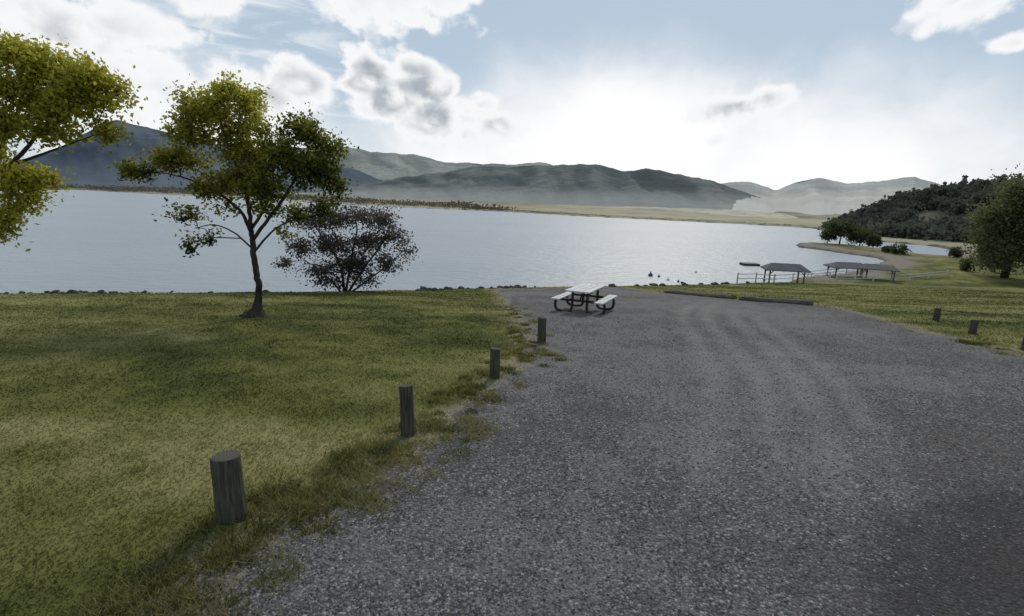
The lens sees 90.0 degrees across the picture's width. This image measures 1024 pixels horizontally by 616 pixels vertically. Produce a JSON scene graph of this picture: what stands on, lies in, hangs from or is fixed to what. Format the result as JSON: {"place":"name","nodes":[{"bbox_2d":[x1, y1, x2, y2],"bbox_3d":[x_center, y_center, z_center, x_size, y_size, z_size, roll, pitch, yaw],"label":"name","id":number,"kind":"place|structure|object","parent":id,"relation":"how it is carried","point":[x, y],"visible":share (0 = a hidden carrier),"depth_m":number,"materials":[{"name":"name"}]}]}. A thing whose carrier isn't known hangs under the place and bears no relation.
{"place":"outdoors","nodes":[
{"label":"outdoors","id":0,"kind":"place"},
{"bbox_2d":[6,120,382,192],"bbox_3d":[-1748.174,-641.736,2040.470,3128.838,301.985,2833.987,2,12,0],"label":"mountain","id":1,"kind":"structure","parent":0,"point":[91,166],"depth_m":1709.65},
{"bbox_2d":[270,146,551,179],"bbox_3d":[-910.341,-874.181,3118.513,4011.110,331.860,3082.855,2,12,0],"label":"mountain","id":2,"kind":"structure","parent":0,"point":[383,166],"depth_m":3316.76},
{"bbox_2d":[0,190,948,293],"bbox_3d":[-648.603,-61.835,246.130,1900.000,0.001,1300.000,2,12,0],"label":"lake water","id":3,"kind":"structure","parent":0,"point":[95,241],"depth_m":86.00,"materials":[{"name":"grey liquid"}]},
{"bbox_2d":[739,262,759,265],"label":"swim platform","id":4,"kind":"structure","parent":3,"relation":"on","point":[748,264],"depth_m":76.60,"materials":[{"name":"grey wood"}]},
{"bbox_2d":[0,188,1023,615],"bbox_3d":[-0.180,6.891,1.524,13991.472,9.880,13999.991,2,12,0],"label":"ground","id":5,"kind":"structure","parent":0,"point":[988,590],"depth_m":5.41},
{"bbox_2d":[0,28,145,251],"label":"deciduous tree","id":6,"kind":"object","parent":5,"relation":"on","point":[68,91],"visible":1,"depth_m":8.62,"materials":[{"name":"green plant"}]},
{"bbox_2d":[67,289,80,293],"bbox_3d":[-14.490,-0.515,16.961,0.452,0.159,0.214,19,33,-8],"label":"rock","id":7,"kind":"object","parent":5,"relation":"on","point":[72,291],"visible":0.7,"depth_m":16.90,"materials":[{"name":"grey stone"}]},
{"bbox_2d":[210,450,247,525],"bbox_3d":[-2.167,1.435,3.936,0.225,0.685,0.225,7,15,22],"label":"wooden post","id":8,"kind":"object","parent":5,"relation":"on","point":[230,503],"visible":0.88,"depth_m":3.84,"materials":[{"name":"grey wood"}]},
{"bbox_2d":[108,70,358,317],"bbox_3d":[-6.592,-2.547,12.496,5.926,6.061,1.879,3,13,5],"label":"deciduous tree","id":9,"kind":"object","parent":5,"relation":"on","point":[288,158],"visible":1,"depth_m":12.07,"materials":[{"name":"green plant"}]},
{"bbox_2d":[270,200,418,290],"bbox_3d":[-7.049,-2.552,21.841,6.262,4.320,2.761,-2,13,-15],"label":"bush","id":10,"kind":"object","parent":5,"relation":"on","point":[348,263],"visible":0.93,"depth_m":21.72,"materials":[{"name":"green plant"}]},
{"bbox_2d":[9,184,803,225],"bbox_3d":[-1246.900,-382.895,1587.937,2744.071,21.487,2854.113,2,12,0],"label":"shore scrub","id":11,"kind":"object","parent":5,"relation":"on","point":[453,204],"visible":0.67,"depth_m":413.40,"materials":[{"name":"plant"}]},
{"bbox_2d":[399,383,414,437],"bbox_3d":[-1.133,1.172,5.535,0.158,0.732,0.158,-5,14,-25],"label":"wooden post","id":12,"kind":"object","parent":5,"relation":"on","point":[407,426],"visible":0.83,"depth_m":5.46,"materials":[{"name":"grey wood"}]},
{"bbox_2d":[489,347,499,378],"bbox_3d":[-0.260,0.896,7.707,0.165,0.621,0.164,8,13,24],"label":"wooden post","id":13,"kind":"object","parent":5,"relation":"on","point":[494,371],"visible":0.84,"depth_m":7.63,"materials":[{"name":"grey wood"}]},
{"bbox_2d":[0,282,1023,615],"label":"grass","id":14,"kind":"structure","parent":5,"relation":"on","point":[172,570],"depth_m":5.59,"materials":[{"name":"green plant"}]},
{"bbox_2d":[537,316,546,343],"bbox_3d":[0.610,0.521,10.458,0.186,0.698,0.186,1,13,0],"label":"wooden post","id":15,"kind":"object","parent":5,"relation":"on","point":[541,336],"visible":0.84,"depth_m":10.37,"materials":[{"name":"grey wood"}]},
{"bbox_2d":[551,283,617,313],"bbox_3d":[2.252,-0.266,15.765,1.608,0.730,1.850,7,11,23],"label":"picnic table","id":16,"kind":"object","parent":5,"relation":"on","point":[587,289],"visible":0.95,"depth_m":15.51,"materials":[{"name":"white wood"}]},
{"bbox_2d":[664,290,736,298],"bbox_3d":[9.329,-0.679,25.815,0.292,0.260,5.560,-2,5,-16],"label":"log","id":17,"kind":"object","parent":5,"relation":"on","point":[725,296],"visible":0.81,"depth_m":25.27,"materials":[{"name":"brown wood"}]},
{"bbox_2d":[739,296,813,304],"bbox_3d":[10.966,-0.297,21.404,0.310,0.284,2.987,-9,10,-39],"label":"log","id":18,"kind":"object","parent":5,"relation":"on","point":[774,300],"visible":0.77,"depth_m":21.27,"materials":[{"name":"wood"}]},
{"bbox_2d":[736,272,830,283],"bbox_3d":[27.665,-3.201,52.916,22.729,2.987,2.196,-9,16,-39],"label":"wooden fence","id":19,"kind":"object","parent":5,"relation":"on","point":[774,275],"visible":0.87,"depth_m":54.97,"materials":[{"name":"grey wood"}]},
{"bbox_2d":[760,263,810,283],"bbox_3d":[27.759,-3.455,52.185,4.080,2.194,2.530,4,13,12],"label":"picnic shelter","id":20,"kind":"object","parent":5,"relation":"on","point":[785,267],"visible":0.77,"depth_m":51.42,"materials":[{"name":"grey metal"}]},
{"bbox_2d":[819,227,837,242],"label":"shore tree","id":21,"kind":"object","parent":5,"relation":"on","point":[824,237],"visible":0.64,"depth_m":119.04,"materials":[{"name":"green plant"}]},
{"bbox_2d":[823,218,858,243],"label":"shore tree","id":22,"kind":"object","parent":5,"relation":"on","point":[838,229],"visible":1,"depth_m":114.22,"materials":[{"name":"green plant"}]},
{"bbox_2d":[807,262,880,276],"bbox_3d":[44.321,-4.900,67.159,21.504,1.341,0.787,-7,15,-35],"label":"wooden fence","id":23,"kind":"object","parent":5,"relation":"on","point":[827,269],"visible":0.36,"depth_m":63.72,"materials":[{"name":"grey wood"}]},
{"bbox_2d":[823,262,867,277],"bbox_3d":[41.165,-4.614,62.885,4.517,2.033,2.801,3,13,6],"label":"picnic shelter","id":24,"kind":"object","parent":5,"relation":"on","point":[847,265],"visible":0.76,"depth_m":62.14,"materials":[{"name":"white metal"}]},
{"bbox_2d":[842,223,881,245],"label":"shore tree","id":25,"kind":"object","parent":5,"relation":"on","point":[862,235],"visible":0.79,"depth_m":113.52,"materials":[{"name":"green plant"}]},
{"bbox_2d":[865,234,883,247],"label":"shore tree","id":26,"kind":"object","parent":5,"relation":"on","point":[874,240],"visible":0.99,"depth_m":110.21,"materials":[{"name":"green plant"}]},
{"bbox_2d":[859,263,899,281],"bbox_3d":[44.032,-4.269,61.689,4.026,1.997,2.818,9,14,29],"label":"picnic shelter","id":27,"kind":"object","parent":5,"relation":"on","point":[880,267],"visible":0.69,"depth_m":60.87,"materials":[{"name":"grey metal"}]},
{"bbox_2d":[880,244,892,251],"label":"shrub","id":28,"kind":"object","parent":5,"relation":"on","point":[884,248],"visible":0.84,"depth_m":97.73,"materials":[{"name":"green plant"}]},
{"bbox_2d":[835,270,948,281],"bbox_3d":[47.221,-3.703,62.053,20.511,1.211,1.677,-3,13,-21],"label":"wooden fence","id":29,"kind":"object","parent":5,"relation":"on","point":[891,278],"visible":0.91,"depth_m":59.99,"materials":[{"name":"grey wood"}]},
{"bbox_2d":[886,242,911,253],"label":"shrub","id":30,"kind":"object","parent":5,"relation":"on","point":[901,249],"visible":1,"depth_m":94.94,"materials":[{"name":"green plant"}]},
{"bbox_2d":[932,308,941,320],"bbox_3d":[12.964,0.263,15.632,0.180,0.549,0.181,8,14,31],"label":"wooden post","id":31,"kind":"object","parent":5,"relation":"on","point":[936,314],"visible":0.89,"depth_m":15.56,"materials":[{"name":"grey wood"}]},
{"bbox_2d":[946,246,966,256],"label":"shrub","id":32,"kind":"object","parent":5,"relation":"on","point":[954,251],"visible":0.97,"depth_m":91.41,"materials":[{"name":"green plant"}]},
{"bbox_2d":[958,257,976,270],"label":"shrub","id":33,"kind":"object","parent":5,"relation":"on","point":[966,263],"visible":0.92,"depth_m":72.58,"materials":[{"name":"green plant"}]},
{"bbox_2d":[968,319,978,333],"bbox_3d":[11.809,0.550,13.116,0.175,0.526,0.175,-2,13,-18],"label":"wooden post","id":34,"kind":"object","parent":5,"relation":"on","point":[973,327],"visible":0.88,"depth_m":13.05,"materials":[{"name":"grey wood"}]},
{"bbox_2d":[957,164,1023,279],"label":"broadleaf tree","id":35,"kind":"object","parent":5,"relation":"on","point":[1006,252],"visible":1,"depth_m":64.49,"materials":[{"name":"green plant"}]},
{"bbox_2d":[1020,337,1023,350],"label":"wooden post","id":36,"kind":"object","parent":5,"relation":"on","point":[1022,346],"visible":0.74,"depth_m":10.96,"materials":[{"name":"grey wood"}]},
{"bbox_2d":[0,0,1023,189],"label":"sky","id":37,"kind":"structure","parent":0,"point":[773,94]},
{"bbox_2d":[317,164,759,209],"bbox_3d":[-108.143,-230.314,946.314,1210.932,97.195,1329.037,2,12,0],"label":"mountain","id":38,"kind":"structure","parent":0,"point":[590,185],"depth_m":759.73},
{"bbox_2d":[153,310,1023,615],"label":"gravel","id":39,"kind":"structure","parent":0,"point":[479,588],"depth_m":4.06,"materials":[{"name":"grey gravel"}]},
{"bbox_2d":[607,206,798,218],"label":"hill","id":40,"kind":"structure","parent":0,"point":[732,212],"depth_m":336.94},
{"bbox_2d":[721,177,939,214],"bbox_3d":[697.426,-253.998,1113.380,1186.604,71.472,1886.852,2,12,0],"label":"mountain","id":41,"kind":"structure","parent":0,"point":[819,196],"depth_m":768.41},
{"bbox_2d":[912,203,986,239],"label":"hill","id":42,"kind":"structure","parent":0,"point":[927,214],"depth_m":177.07,"materials":[{"name":"green plant"}]},
{"bbox_2d":[818,173,1023,243],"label":"woodland","id":43,"kind":"object","parent":42,"relation":"on","point":[893,216],"visible":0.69,"depth_m":172.69,"materials":[{"name":"green plant"}]}
]}

